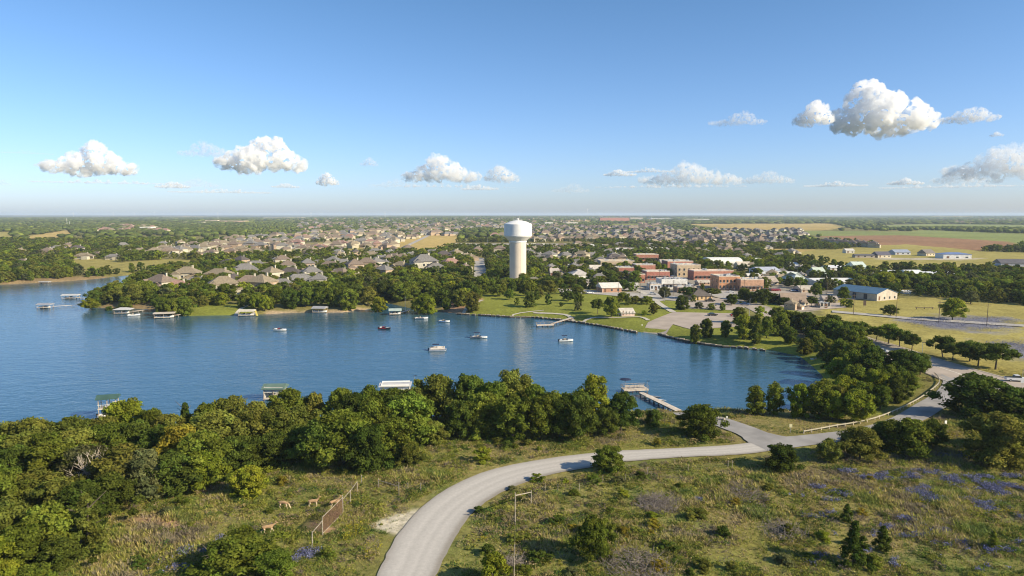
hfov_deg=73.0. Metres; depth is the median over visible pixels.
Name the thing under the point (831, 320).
oak tree
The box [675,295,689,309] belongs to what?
oak tree
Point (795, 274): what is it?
chapel
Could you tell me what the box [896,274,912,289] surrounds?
oak tree
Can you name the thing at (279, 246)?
house
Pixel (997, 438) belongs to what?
oak tree
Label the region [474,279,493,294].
oak tree
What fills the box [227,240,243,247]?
house
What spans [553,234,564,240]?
house
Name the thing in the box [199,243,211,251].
house
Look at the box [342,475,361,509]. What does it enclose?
rail fence
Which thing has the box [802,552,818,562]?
shrub
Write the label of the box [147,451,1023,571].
bluebonnets
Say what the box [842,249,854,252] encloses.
outbuilding
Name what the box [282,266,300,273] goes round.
house
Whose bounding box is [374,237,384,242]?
house
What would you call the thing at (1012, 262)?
ranch house
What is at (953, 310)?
oak tree
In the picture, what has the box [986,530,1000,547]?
cedar tree
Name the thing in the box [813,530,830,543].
shrub
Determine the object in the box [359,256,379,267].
house
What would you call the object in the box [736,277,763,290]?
brick building
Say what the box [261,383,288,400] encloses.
boathouse
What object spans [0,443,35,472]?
oak tree
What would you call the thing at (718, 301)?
parking lot
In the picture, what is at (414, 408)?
oak tree
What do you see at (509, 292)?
oak tree
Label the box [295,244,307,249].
house
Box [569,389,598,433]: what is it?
oak tree
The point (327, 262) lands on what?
house
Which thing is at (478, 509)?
shrub
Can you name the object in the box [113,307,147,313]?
boat dock
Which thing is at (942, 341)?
street tree
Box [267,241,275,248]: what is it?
house
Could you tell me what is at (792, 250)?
house
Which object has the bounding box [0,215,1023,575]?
ground
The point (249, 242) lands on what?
house
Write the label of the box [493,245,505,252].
house
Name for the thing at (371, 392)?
oak tree
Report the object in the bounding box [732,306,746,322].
oak tree
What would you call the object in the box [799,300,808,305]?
house
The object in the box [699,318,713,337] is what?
oak tree
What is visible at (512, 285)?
oak tree
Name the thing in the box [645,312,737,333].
parking lot
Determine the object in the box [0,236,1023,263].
woods
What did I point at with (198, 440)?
oak tree
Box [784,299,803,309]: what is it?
house
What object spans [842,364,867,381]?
cypress tree
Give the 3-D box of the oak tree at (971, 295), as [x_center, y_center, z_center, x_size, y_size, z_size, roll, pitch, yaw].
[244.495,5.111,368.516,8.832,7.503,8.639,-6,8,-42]
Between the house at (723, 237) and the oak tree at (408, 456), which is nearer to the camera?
the oak tree at (408, 456)
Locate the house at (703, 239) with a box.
[698,237,708,242]
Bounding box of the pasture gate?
[322,497,342,532]
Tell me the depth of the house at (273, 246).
931.39 m
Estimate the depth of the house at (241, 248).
873.15 m
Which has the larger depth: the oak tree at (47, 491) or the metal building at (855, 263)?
the metal building at (855, 263)
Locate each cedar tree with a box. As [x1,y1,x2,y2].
[66,490,111,562]
[180,402,191,423]
[195,545,236,575]
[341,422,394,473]
[834,513,876,570]
[839,504,853,524]
[870,525,892,554]
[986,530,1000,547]
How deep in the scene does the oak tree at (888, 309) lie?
324.95 m
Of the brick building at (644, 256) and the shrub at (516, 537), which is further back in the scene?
the brick building at (644, 256)
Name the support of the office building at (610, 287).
on the ground at (914, 243)
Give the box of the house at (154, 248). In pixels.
[147,247,160,250]
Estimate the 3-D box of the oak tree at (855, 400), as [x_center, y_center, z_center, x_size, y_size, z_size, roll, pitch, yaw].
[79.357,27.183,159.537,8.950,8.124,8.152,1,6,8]
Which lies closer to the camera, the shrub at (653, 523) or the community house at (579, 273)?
the shrub at (653, 523)
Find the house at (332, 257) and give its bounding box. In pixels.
[325,255,339,260]
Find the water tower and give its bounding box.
[504,218,531,277]
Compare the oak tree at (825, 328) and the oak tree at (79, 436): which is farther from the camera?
the oak tree at (825, 328)
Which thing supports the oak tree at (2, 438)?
on the ground at (914, 243)
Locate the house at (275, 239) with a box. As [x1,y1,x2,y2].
[269,237,282,241]
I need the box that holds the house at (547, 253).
[539,250,559,258]
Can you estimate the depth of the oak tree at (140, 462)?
114.79 m
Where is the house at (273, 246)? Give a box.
[271,241,280,249]
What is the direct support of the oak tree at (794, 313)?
on the ground at (914, 243)
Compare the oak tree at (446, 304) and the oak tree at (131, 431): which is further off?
the oak tree at (446, 304)
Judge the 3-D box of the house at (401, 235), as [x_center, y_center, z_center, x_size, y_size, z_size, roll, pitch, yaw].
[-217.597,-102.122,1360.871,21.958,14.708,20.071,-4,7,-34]
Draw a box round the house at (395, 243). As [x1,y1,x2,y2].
[389,241,399,246]
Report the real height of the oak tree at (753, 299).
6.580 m
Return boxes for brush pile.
[504,550,526,571]
[598,542,675,575]
[632,488,686,515]
[718,481,770,504]
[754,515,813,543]
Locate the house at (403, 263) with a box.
[390,260,408,266]
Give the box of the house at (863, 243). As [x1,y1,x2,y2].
[858,240,868,246]
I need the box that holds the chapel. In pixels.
[780,272,806,284]
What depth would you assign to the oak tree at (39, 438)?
124.47 m
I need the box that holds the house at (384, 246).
[378,242,392,249]
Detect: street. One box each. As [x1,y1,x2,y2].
[408,235,429,244]
[474,258,485,276]
[558,288,689,300]
[641,290,668,300]
[709,293,742,300]
[720,291,756,295]
[832,310,1023,326]
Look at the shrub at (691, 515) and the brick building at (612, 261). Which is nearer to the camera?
the shrub at (691, 515)
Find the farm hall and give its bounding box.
[935,252,971,258]
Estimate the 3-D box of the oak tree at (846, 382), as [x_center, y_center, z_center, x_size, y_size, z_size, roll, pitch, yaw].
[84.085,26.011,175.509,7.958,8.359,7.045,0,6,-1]
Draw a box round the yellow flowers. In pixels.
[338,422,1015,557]
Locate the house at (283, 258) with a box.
[274,254,289,261]
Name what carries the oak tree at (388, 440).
on the ground at (914, 243)
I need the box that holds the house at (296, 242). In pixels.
[289,239,304,246]
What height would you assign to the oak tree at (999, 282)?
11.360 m
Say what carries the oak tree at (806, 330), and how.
on the ground at (914, 243)
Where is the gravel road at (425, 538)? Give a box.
[377,443,766,575]
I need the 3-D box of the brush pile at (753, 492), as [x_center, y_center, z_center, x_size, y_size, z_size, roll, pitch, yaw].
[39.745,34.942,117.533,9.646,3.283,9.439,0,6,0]
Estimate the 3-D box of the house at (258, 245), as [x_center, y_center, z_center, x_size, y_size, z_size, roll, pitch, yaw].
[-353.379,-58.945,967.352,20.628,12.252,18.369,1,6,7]
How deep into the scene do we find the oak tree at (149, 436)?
127.81 m
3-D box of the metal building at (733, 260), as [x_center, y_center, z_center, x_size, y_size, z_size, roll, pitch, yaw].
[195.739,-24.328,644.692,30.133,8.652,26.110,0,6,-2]
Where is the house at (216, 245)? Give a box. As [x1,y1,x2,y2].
[208,241,225,250]
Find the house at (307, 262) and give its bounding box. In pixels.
[301,257,314,265]
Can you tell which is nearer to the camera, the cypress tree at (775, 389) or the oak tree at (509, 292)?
the cypress tree at (775, 389)
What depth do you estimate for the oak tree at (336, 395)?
154.94 m
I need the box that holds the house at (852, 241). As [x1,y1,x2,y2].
[848,239,857,246]
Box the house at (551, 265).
[546,263,555,271]
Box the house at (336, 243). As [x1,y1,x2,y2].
[330,240,345,247]
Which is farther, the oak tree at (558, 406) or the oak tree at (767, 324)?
the oak tree at (767, 324)
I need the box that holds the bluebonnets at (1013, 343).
[897,315,1023,350]
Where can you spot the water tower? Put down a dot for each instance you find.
(517, 233)
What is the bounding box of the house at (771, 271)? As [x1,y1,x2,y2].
[764,269,778,275]
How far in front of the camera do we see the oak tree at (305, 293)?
360.27 m
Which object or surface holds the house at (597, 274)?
on the ground at (914, 243)
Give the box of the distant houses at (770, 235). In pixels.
[96,217,1011,255]
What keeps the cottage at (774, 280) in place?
on the ground at (914, 243)
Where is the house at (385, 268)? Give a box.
[375,264,393,273]
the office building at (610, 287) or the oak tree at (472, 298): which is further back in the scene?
the office building at (610, 287)
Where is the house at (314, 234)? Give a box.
[309,232,318,236]
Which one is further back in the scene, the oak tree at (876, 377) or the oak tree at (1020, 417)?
the oak tree at (876, 377)
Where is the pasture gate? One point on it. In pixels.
(339, 502)
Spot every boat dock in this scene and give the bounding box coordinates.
[36,303,77,308]
[60,294,84,299]
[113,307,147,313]
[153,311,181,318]
[237,309,257,316]
[311,306,327,312]
[389,308,410,314]
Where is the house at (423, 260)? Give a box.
[409,253,443,270]
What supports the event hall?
on the ground at (914, 243)
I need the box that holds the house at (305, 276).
[286,272,312,281]
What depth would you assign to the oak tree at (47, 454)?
119.14 m
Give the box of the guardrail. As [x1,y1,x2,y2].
[803,372,939,433]
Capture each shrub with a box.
[131,557,146,570]
[158,506,173,516]
[174,497,190,505]
[183,521,195,528]
[265,508,273,513]
[277,476,288,485]
[321,548,337,559]
[472,446,491,464]
[474,506,484,515]
[479,543,495,555]
[480,551,512,575]
[492,435,506,444]
[501,440,512,447]
[506,532,524,544]
[508,485,516,491]
[515,564,532,575]
[522,439,532,445]
[523,532,532,539]
[527,549,554,566]
[530,473,545,482]
[548,514,566,525]
[564,566,579,575]
[567,524,579,531]
[568,489,580,495]
[586,474,602,485]
[599,550,616,561]
[603,518,615,538]
[605,507,613,513]
[615,475,626,485]
[615,489,629,497]
[616,526,629,537]
[627,526,644,535]
[634,471,646,478]
[645,511,657,518]
[646,517,661,530]
[649,559,669,571]
[651,438,660,446]
[657,539,680,552]
[674,482,684,487]
[684,510,698,520]
[685,567,695,575]
[693,507,708,519]
[695,558,712,574]
[714,525,730,538]
[724,560,739,571]
[730,497,740,505]
[761,483,774,490]
[772,552,794,567]
[780,523,795,534]
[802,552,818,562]
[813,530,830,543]
[855,507,868,515]
[866,553,883,570]
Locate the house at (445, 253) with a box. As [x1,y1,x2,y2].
[437,250,451,255]
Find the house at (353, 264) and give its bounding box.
[344,258,363,269]
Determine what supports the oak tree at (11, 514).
on the ground at (914, 243)
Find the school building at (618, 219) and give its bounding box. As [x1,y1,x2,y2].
[599,218,628,220]
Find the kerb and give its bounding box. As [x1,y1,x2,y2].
[762,305,1020,381]
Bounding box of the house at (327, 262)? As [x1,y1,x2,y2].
[320,260,335,265]
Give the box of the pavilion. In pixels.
[682,288,711,299]
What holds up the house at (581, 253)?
on the ground at (914, 243)
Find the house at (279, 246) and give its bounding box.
[276,242,290,249]
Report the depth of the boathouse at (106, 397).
169.65 m
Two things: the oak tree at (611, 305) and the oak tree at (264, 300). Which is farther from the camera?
the oak tree at (264, 300)
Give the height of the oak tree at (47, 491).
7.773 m
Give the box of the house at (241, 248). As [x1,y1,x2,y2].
[234,246,250,251]
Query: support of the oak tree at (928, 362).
on the ground at (914, 243)
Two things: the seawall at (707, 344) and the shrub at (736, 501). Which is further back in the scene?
the seawall at (707, 344)
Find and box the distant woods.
[0,216,1023,240]
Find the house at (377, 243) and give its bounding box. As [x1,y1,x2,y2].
[372,240,381,247]
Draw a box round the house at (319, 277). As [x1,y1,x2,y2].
[308,272,327,281]
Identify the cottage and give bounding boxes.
[549,268,558,275]
[589,265,600,269]
[734,261,749,268]
[758,276,778,284]
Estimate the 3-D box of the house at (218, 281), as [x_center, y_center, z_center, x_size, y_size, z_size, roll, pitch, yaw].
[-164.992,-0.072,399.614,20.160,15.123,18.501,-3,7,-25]
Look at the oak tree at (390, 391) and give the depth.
156.18 m
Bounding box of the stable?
[852,254,875,257]
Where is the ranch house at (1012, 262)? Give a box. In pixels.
[992,259,1023,266]
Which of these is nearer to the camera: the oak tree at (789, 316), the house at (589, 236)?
the oak tree at (789, 316)
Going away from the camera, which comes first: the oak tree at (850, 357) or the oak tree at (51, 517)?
the oak tree at (51, 517)
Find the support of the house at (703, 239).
on the ground at (914, 243)
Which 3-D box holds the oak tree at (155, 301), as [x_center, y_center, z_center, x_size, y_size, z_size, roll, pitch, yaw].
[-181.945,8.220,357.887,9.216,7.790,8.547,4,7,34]
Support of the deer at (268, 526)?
on the ground at (914, 243)
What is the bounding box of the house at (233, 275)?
[231,272,237,279]
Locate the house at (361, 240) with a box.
[354,238,366,243]
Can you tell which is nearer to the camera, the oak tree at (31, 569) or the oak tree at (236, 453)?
the oak tree at (31, 569)
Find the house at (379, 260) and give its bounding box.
[373,256,385,265]
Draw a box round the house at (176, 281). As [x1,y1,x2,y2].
[159,279,189,290]
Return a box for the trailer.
[900,290,911,293]
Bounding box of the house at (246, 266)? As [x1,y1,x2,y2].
[230,262,258,272]
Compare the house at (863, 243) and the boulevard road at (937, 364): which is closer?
the boulevard road at (937, 364)
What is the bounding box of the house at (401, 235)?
[395,232,405,237]
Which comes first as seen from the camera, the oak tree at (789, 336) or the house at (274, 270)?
the oak tree at (789, 336)
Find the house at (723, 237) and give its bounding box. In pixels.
[718,235,731,239]
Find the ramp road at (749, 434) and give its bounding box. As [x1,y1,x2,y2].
[674,412,785,442]
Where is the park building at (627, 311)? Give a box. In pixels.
[617,308,634,315]
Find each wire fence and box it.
[363,478,420,492]
[514,544,514,575]
[539,460,732,494]
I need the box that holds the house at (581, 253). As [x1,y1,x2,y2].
[571,250,589,258]
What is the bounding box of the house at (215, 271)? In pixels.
[203,267,234,276]
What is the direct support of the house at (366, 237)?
on the ground at (914, 243)
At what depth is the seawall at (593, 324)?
329.17 m
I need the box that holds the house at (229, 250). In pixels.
[223,248,237,252]
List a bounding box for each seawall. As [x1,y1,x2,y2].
[457,313,637,332]
[657,333,765,351]
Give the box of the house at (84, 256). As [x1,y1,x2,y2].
[74,252,94,259]
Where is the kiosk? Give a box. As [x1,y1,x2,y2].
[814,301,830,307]
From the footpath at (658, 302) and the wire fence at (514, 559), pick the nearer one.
the wire fence at (514, 559)
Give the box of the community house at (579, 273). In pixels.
[567,269,587,277]
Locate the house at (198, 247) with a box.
[190,244,201,251]
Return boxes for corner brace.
[311,518,322,545]
[515,490,531,523]
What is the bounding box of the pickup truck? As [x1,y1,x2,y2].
[1004,374,1023,381]
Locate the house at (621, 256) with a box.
[617,254,626,258]
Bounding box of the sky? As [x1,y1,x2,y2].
[0,0,1023,214]
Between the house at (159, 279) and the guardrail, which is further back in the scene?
the house at (159, 279)
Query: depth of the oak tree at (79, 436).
127.10 m
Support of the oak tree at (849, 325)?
on the ground at (914, 243)
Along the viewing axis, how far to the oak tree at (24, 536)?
90.18 m
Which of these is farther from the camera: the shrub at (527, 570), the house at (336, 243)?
the house at (336, 243)
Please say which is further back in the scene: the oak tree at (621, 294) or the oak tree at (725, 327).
the oak tree at (621, 294)
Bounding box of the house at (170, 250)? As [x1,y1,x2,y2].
[161,247,181,253]
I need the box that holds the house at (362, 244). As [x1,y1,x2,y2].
[360,242,376,247]
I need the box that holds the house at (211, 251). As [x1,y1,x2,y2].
[203,249,218,254]
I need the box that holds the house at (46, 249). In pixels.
[41,247,52,254]
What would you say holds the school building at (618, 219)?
on the ground at (914, 243)
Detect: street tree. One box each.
[590,298,603,313]
[677,286,695,294]
[704,288,720,294]
[806,296,818,306]
[851,321,872,330]
[865,326,882,340]
[875,323,900,343]
[887,328,911,346]
[903,333,921,349]
[925,335,957,356]
[942,342,963,359]
[956,340,985,360]
[958,345,1000,365]
[966,280,1000,289]
[973,342,1022,369]
[1000,281,1023,289]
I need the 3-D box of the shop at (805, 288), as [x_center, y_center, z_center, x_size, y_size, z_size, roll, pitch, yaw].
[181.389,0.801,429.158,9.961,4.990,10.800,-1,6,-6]
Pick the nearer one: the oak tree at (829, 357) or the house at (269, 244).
the oak tree at (829, 357)
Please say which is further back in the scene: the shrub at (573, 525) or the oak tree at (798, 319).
the oak tree at (798, 319)
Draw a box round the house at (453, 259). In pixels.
[441,257,458,263]
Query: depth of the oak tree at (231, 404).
146.63 m
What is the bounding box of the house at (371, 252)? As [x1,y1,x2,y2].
[363,251,376,255]
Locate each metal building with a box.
[703,257,742,265]
[749,267,780,275]
[806,278,851,285]
[809,267,825,273]
[821,265,845,270]
[846,262,865,269]
[901,270,921,273]
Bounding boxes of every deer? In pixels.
[261,521,277,532]
[278,501,290,507]
[308,496,320,506]
[329,495,340,507]
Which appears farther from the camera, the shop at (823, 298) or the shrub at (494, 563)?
the shop at (823, 298)
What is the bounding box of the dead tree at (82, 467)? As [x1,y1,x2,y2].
[63,446,106,477]
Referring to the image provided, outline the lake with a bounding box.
[0,275,822,422]
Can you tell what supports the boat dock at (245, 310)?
in the lake
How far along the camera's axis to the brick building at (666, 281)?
445.42 m
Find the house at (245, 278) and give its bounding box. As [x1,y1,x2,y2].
[237,273,255,281]
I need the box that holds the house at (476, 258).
[464,253,480,260]
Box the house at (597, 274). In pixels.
[593,272,605,277]
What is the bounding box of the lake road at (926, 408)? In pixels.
[752,374,999,450]
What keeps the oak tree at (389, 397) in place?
on the ground at (914, 243)
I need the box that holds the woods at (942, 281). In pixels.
[0,256,1023,316]
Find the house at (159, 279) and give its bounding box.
[141,273,176,291]
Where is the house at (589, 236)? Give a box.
[585,234,592,240]
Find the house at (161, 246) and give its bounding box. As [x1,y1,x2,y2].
[156,244,169,248]
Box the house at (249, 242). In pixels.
[242,239,256,246]
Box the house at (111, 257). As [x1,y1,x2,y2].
[104,253,119,259]
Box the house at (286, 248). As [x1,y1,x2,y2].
[280,247,291,250]
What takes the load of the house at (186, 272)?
on the ground at (914, 243)
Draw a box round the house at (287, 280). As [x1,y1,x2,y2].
[277,277,292,287]
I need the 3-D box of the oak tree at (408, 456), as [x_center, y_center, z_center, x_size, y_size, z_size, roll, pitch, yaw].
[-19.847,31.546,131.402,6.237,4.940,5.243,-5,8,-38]
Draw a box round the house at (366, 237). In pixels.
[361,235,371,239]
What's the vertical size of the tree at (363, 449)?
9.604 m
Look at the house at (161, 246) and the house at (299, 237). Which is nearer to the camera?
the house at (161, 246)
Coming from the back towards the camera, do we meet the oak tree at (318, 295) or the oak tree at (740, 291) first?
the oak tree at (740, 291)
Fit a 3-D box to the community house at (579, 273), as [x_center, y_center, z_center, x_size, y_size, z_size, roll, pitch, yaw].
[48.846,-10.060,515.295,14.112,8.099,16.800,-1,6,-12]
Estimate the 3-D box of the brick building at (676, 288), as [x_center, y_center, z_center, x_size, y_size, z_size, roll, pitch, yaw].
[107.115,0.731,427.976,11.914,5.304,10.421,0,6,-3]
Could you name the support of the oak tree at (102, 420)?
on the ground at (914, 243)
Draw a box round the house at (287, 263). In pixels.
[280,259,295,266]
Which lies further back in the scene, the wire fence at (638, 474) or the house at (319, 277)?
the house at (319, 277)
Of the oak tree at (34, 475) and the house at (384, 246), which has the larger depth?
the house at (384, 246)
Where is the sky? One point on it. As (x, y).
(108, 107)
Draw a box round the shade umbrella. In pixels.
[620,378,630,388]
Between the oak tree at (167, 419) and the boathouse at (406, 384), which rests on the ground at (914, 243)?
the oak tree at (167, 419)
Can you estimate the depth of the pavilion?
385.78 m
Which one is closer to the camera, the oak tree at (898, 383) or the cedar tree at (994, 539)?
the cedar tree at (994, 539)
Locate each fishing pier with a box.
[536,317,573,326]
[621,383,680,411]
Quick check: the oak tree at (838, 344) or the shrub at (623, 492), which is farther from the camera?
the oak tree at (838, 344)
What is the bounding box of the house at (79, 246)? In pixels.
[70,244,84,250]
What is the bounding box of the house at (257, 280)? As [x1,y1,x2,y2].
[245,272,278,287]
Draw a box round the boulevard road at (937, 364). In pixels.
[737,300,1023,397]
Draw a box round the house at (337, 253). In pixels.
[332,250,345,255]
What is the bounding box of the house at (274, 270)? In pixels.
[259,265,284,277]
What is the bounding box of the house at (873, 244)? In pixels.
[866,240,880,247]
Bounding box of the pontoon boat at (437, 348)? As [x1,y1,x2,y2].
[428,344,446,350]
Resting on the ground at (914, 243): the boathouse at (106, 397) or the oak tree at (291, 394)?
the oak tree at (291, 394)
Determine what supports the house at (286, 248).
on the ground at (914, 243)
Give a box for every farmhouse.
[872,251,890,257]
[917,249,934,255]
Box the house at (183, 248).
[175,245,187,252]
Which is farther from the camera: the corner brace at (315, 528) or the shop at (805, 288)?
the shop at (805, 288)
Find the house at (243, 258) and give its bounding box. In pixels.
[233,255,249,262]
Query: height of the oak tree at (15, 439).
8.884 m
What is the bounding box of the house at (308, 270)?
[301,265,322,274]
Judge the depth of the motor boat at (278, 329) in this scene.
298.37 m
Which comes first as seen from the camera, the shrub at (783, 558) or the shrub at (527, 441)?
the shrub at (783, 558)
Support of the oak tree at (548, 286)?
on the ground at (914, 243)
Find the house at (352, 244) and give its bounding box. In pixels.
[346,241,358,248]
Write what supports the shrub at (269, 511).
on the ground at (914, 243)
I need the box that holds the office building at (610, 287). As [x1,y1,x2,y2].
[596,282,621,291]
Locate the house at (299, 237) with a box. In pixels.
[293,235,304,240]
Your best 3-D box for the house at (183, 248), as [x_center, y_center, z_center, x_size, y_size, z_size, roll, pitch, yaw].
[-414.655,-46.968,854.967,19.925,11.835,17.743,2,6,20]
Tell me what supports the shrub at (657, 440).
on the ground at (914, 243)
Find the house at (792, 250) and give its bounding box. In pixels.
[786,248,800,253]
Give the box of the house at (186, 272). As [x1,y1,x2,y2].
[170,265,202,279]
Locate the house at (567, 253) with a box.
[557,251,571,258]
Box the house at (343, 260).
[338,258,348,262]
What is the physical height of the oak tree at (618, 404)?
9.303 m
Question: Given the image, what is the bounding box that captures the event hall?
[833,284,897,300]
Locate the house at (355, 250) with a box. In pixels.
[351,249,360,254]
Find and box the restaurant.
[778,293,807,305]
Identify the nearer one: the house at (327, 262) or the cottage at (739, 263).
the house at (327, 262)
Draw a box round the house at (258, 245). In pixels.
[250,241,267,248]
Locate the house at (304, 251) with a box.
[302,246,316,253]
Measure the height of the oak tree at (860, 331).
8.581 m
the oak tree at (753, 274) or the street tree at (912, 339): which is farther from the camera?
the oak tree at (753, 274)
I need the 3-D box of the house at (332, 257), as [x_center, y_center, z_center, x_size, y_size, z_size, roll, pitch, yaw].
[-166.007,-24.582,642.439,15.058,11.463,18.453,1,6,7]
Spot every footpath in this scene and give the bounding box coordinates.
[533,312,648,321]
[636,290,675,311]
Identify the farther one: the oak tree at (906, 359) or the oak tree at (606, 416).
the oak tree at (906, 359)
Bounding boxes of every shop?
[694,280,709,284]
[793,285,811,291]
[819,295,838,301]
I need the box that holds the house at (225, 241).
[219,239,228,244]
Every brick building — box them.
[597,259,633,265]
[615,266,633,273]
[628,272,644,282]
[632,263,655,269]
[633,253,658,260]
[642,269,669,279]
[646,282,660,289]
[656,277,687,288]
[661,259,692,267]
[670,262,700,276]
[673,284,696,291]
[688,268,733,279]
[710,273,739,289]
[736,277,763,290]
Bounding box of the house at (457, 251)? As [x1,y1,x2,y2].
[449,248,462,253]
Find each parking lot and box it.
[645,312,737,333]
[684,298,743,309]
[770,291,813,296]
[780,302,845,310]
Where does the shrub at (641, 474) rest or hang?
on the ground at (914, 243)
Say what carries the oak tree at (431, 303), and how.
on the ground at (914, 243)
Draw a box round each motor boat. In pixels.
[273,328,285,330]
[414,316,427,318]
[470,332,486,337]
[558,335,572,341]
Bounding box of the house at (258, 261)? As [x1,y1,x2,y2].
[249,260,263,263]
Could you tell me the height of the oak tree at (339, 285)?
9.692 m
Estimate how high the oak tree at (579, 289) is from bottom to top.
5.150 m
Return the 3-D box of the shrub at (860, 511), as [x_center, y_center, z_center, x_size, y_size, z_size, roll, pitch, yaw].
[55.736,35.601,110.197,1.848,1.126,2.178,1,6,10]
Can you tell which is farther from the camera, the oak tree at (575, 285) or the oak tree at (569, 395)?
the oak tree at (575, 285)
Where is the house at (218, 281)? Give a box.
[207,274,242,295]
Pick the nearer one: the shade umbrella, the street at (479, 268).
the shade umbrella
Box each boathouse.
[95,394,120,415]
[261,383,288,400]
[379,380,411,389]
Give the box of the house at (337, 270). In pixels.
[329,267,346,273]
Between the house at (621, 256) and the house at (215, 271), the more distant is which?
the house at (621, 256)
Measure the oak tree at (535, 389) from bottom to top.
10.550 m
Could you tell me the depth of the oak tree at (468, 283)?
383.99 m
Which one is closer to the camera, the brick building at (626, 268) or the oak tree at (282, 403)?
the oak tree at (282, 403)
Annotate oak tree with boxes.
[0,421,16,435]
[0,432,34,448]
[0,434,7,449]
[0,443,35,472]
[0,463,7,474]
[0,466,65,513]
[0,468,34,515]
[0,494,30,534]
[0,520,46,565]
[0,535,26,566]
[0,558,27,575]
[9,416,61,434]
[16,562,57,575]
[18,500,79,558]
[21,430,63,468]
[22,438,77,481]
[23,476,75,515]
[24,535,98,574]
[48,426,111,468]
[52,414,93,430]
[53,479,110,530]
[55,444,107,479]
[65,471,144,516]
[67,442,163,492]
[80,298,100,309]
[82,290,103,303]
[85,415,119,426]
[86,421,128,448]
[101,402,135,424]
[102,283,123,295]
[109,419,152,448]
[113,448,167,503]
[115,296,133,308]
[116,283,145,303]
[132,407,161,425]
[134,424,172,452]
[136,280,160,295]
[140,449,203,498]
[150,296,166,309]
[150,413,185,427]
[152,423,195,456]
[155,301,165,314]
[161,298,180,314]
[173,429,232,486]
[176,296,196,315]
[177,526,290,575]
[178,449,232,492]
[180,286,199,292]
[187,402,221,427]
[189,409,238,441]
[198,283,218,290]
[208,395,246,414]
[216,283,237,298]
[217,435,260,477]
[225,465,273,499]
[226,409,274,437]
[232,400,267,414]
[238,435,266,470]
[249,294,259,307]
[250,547,298,575]
[254,405,294,436]
[255,428,293,468]
[258,295,270,310]
[265,387,315,410]
[266,285,282,302]
[273,423,307,462]
[276,396,297,418]
[279,405,322,429]
[280,288,299,308]
[284,417,343,467]
[297,287,312,306]
[305,391,325,414]
[306,408,372,463]
[310,286,327,305]
[322,387,351,414]
[324,286,340,306]
[331,281,347,289]
[331,392,364,411]
[337,289,358,310]
[348,284,361,300]
[358,286,377,305]
[358,396,398,424]
[360,384,386,403]
[370,296,388,311]
[373,436,400,463]
[374,282,392,300]
[374,414,418,463]
[382,387,402,399]
[382,390,438,443]
[382,394,395,404]
[387,281,413,301]
[393,441,426,467]
[400,385,431,417]
[403,280,423,297]
[410,297,418,310]
[412,292,431,314]
[413,373,455,420]
[416,278,441,293]
[416,420,449,446]
[426,297,437,313]
[440,284,456,297]
[441,297,451,309]
[441,399,474,437]
[443,373,484,408]
[451,288,465,306]
[457,279,479,293]
[462,291,480,311]
[462,392,509,441]
[465,410,486,438]
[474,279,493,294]
[478,380,507,402]
[491,284,506,295]
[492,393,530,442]
[498,368,533,415]
[504,288,516,299]
[507,282,516,290]
[515,383,545,429]
[519,282,530,295]
[519,395,561,438]
[523,291,537,306]
[534,287,543,296]
[537,279,557,293]
[545,396,584,437]
[559,290,574,300]
[560,398,598,439]
[561,391,590,409]
[563,276,580,286]
[568,514,618,560]
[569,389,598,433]
[570,284,582,290]
[571,292,583,302]
[572,287,585,293]
[586,269,596,278]
[590,445,625,474]
[593,406,619,434]
[600,296,620,316]
[602,269,618,278]
[602,391,643,430]
[617,272,625,279]
[617,292,626,301]
[619,279,628,288]
[627,271,641,282]
[631,295,642,303]
[640,296,654,303]
[644,409,662,426]
[648,303,660,314]
[652,261,661,269]
[658,286,670,297]
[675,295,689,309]
[675,404,729,440]
[689,324,702,343]
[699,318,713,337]
[702,261,712,267]
[720,320,732,337]
[723,294,741,304]
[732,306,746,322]
[736,287,750,298]
[740,290,749,301]
[746,292,758,302]
[748,272,758,276]
[759,316,778,337]
[764,442,805,472]
[766,306,783,316]
[767,293,779,303]
[770,312,789,335]
[771,263,781,268]
[774,297,789,304]
[779,326,798,344]
[785,311,795,326]
[785,383,813,417]
[788,311,799,325]
[791,313,806,331]
[795,337,815,354]
[798,313,815,329]
[801,264,810,273]
[801,316,822,329]
[803,316,820,336]
[805,330,825,345]
[807,282,824,294]
[813,337,834,356]
[814,316,830,329]
[814,437,843,461]
[816,278,823,285]
[818,390,845,419]
[819,322,835,340]
[820,351,842,368]
[824,357,842,379]
[826,314,843,321]
[826,338,847,356]
[827,318,841,323]
[828,321,843,339]
[829,384,847,418]
[832,374,857,390]
[833,323,855,339]
[834,327,852,340]
[836,426,889,460]
[837,286,851,298]
[839,350,864,376]
[839,388,876,421]
[847,335,861,342]
[849,325,868,338]
[850,381,874,402]
[855,338,874,353]
[861,368,889,389]
[867,420,902,450]
[871,385,893,408]
[874,272,900,286]
[880,304,899,314]
[880,364,900,376]
[880,417,934,458]
[881,375,913,403]
[884,350,897,367]
[889,349,927,374]
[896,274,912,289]
[899,370,919,390]
[917,418,949,446]
[918,353,932,374]
[922,371,1023,419]
[938,298,969,319]
[957,411,1023,471]
[962,291,979,303]
[987,278,1012,293]
[987,386,1023,414]
[1012,413,1023,448]
[1014,395,1023,415]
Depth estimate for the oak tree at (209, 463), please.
118.99 m
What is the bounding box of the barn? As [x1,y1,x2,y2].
[888,249,910,254]
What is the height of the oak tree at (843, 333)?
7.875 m
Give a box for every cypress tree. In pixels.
[110,397,143,422]
[541,390,564,429]
[575,373,609,413]
[734,313,749,338]
[744,385,766,413]
[746,314,761,343]
[765,381,785,414]
[807,381,833,418]
[813,378,835,402]
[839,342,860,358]
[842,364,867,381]
[855,352,883,379]
[861,345,887,366]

